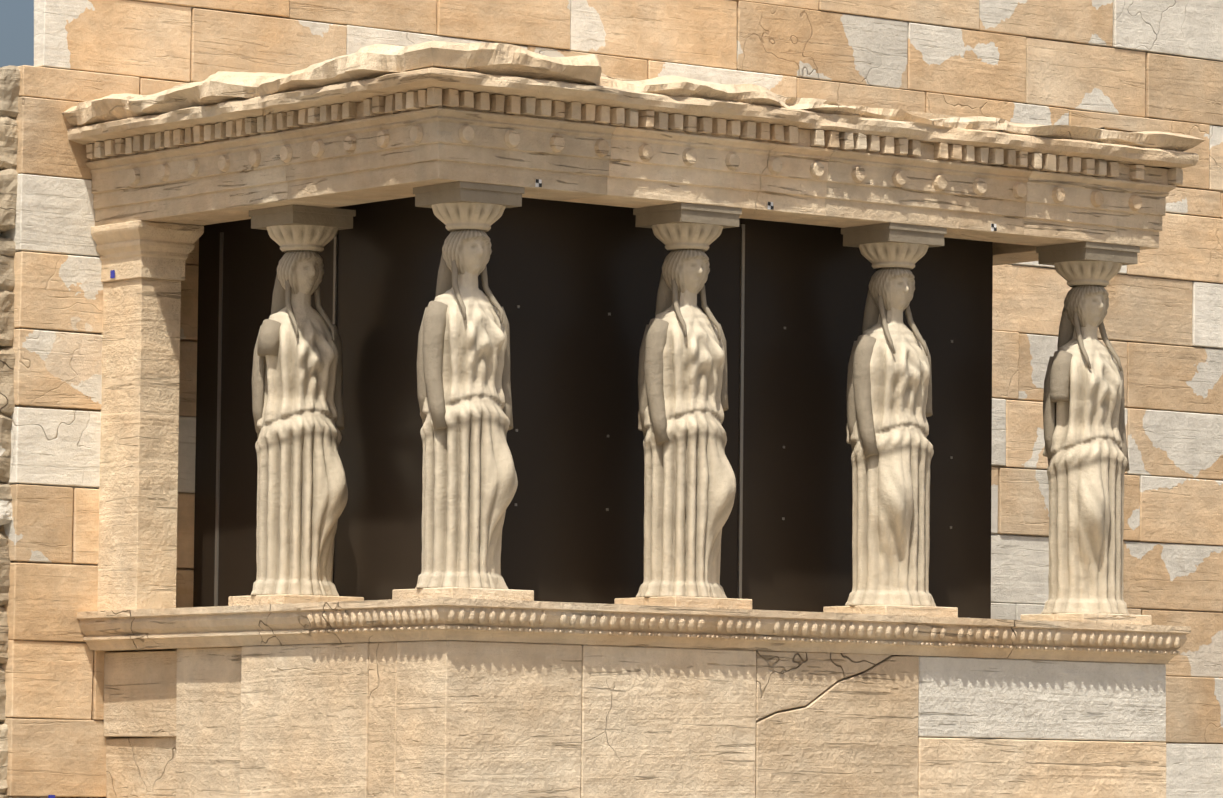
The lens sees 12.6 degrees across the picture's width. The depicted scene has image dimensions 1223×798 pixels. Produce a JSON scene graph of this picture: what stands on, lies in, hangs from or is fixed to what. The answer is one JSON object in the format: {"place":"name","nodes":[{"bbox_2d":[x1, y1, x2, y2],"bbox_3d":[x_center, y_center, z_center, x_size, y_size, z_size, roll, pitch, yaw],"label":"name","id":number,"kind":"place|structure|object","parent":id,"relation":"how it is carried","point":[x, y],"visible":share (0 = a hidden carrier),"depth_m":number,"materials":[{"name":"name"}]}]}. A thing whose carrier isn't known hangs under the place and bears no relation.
{"place":"outdoors","nodes":[
{"label":"outdoors","id":0,"kind":"place"},
{"bbox_2d":[0,0,33,66],"label":"sky","id":1,"kind":"structure","parent":0,"point":[16,16],"materials":[{"name":"blue"}]},
{"bbox_2d":[0,0,1222,797],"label":"temple wall","id":2,"kind":"structure","parent":0,"point":[1140,64],"depth_m":38.99,"materials":[{"name":"stone"}]},
{"bbox_3d":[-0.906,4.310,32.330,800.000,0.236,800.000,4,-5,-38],"label":"ground","id":3,"kind":"structure","parent":0,"visible":0},
{"bbox_2d":[0,65,20,797],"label":"rough stone wall","id":4,"kind":"structure","parent":3,"relation":"on","point":[10,76],"depth_m":34.83,"materials":[{"name":"stone"}]},
{"bbox_2d":[94,587,1165,797],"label":"podium","id":5,"kind":"object","parent":3,"relation":"on","point":[445,719],"visible":0.73,"depth_m":33.50,"materials":[{"name":"stone"}]},
{"bbox_2d":[91,220,203,610],"bbox_3d":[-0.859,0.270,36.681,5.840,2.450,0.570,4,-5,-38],"label":"pillar","id":6,"kind":"structure","parent":5,"relation":"on","point":[138,487],"depth_m":34.92,"materials":[{"name":"stone"}]},
{"bbox_2d":[110,270,114,277],"bbox_3d":[-3.162,-0.791,35.094,0.001,0.050,0.050,4,-5,-38],"label":"target","id":7,"kind":"object","parent":6,"relation":"attached to","point":[112,273],"visible":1,"depth_m":35.09,"materials":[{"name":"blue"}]},
{"bbox_2d":[86,87,1182,265],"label":"entablature","id":8,"kind":"structure","parent":6,"relation":"on","point":[385,148],"depth_m":33.83,"materials":[{"name":"stone"}]},
{"bbox_2d":[62,41,1204,168],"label":"cornice","id":9,"kind":"structure","parent":8,"relation":"on","point":[365,72],"depth_m":33.58,"materials":[{"name":"stone"}]},
{"bbox_2d":[249,204,355,595],"bbox_3d":[-1.912,0.024,33.992,0.620,2.379,0.552,4,-5,-38],"label":"caryatid","id":10,"kind":"object","parent":5,"relation":"on","point":[298,412],"visible":1,"depth_m":33.84,"materials":[{"name":"stone"}]},
{"bbox_2d":[413,181,524,588],"bbox_3d":[-0.855,-0.064,32.641,0.619,2.379,0.554,4,-5,-38],"label":"caryatid","id":11,"kind":"object","parent":5,"relation":"on","point":[469,480],"visible":0.98,"depth_m":32.48,"materials":[{"name":"stone"}]},
{"bbox_2d":[193,197,992,618],"bbox_3d":[-0.103,0.015,35.732,4.200,2.830,2.960,4,-5,-38],"label":"dark backing panel","id":12,"kind":"object","parent":5,"relation":"on","point":[567,277],"visible":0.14,"depth_m":34.51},
{"bbox_2d":[214,224,952,605],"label":"panel seams","id":13,"kind":"object","parent":12,"relation":"attached to","point":[740,502],"visible":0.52,"depth_m":34.60,"materials":[{"name":"grey"}]},
{"bbox_2d":[77,597,1190,663],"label":"base molding","id":14,"kind":"structure","parent":5,"relation":"on","point":[442,618],"depth_m":33.51,"materials":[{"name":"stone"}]},
{"bbox_2d":[633,203,741,597],"bbox_3d":[0.456,0.024,33.657,0.619,2.379,0.544,4,-5,-38],"label":"caryatid","id":15,"kind":"object","parent":5,"relation":"on","point":[689,486],"visible":1,"depth_m":33.50,"materials":[{"name":"stone"}]},
{"bbox_2d":[841,223,946,606],"bbox_3d":[1.763,0.113,34.679,0.615,2.379,0.546,4,-5,-38],"label":"caryatid","id":16,"kind":"object","parent":5,"relation":"on","point":[889,393],"visible":1,"depth_m":34.52,"materials":[{"name":"stone"}]},
{"bbox_2d":[1036,242,1139,613],"bbox_3d":[3.071,0.202,35.696,0.615,2.379,0.548,4,-5,-38],"label":"caryatid","id":17,"kind":"object","parent":5,"relation":"on","point":[1085,452],"visible":1,"depth_m":35.54,"materials":[{"name":"stone"}]}
]}

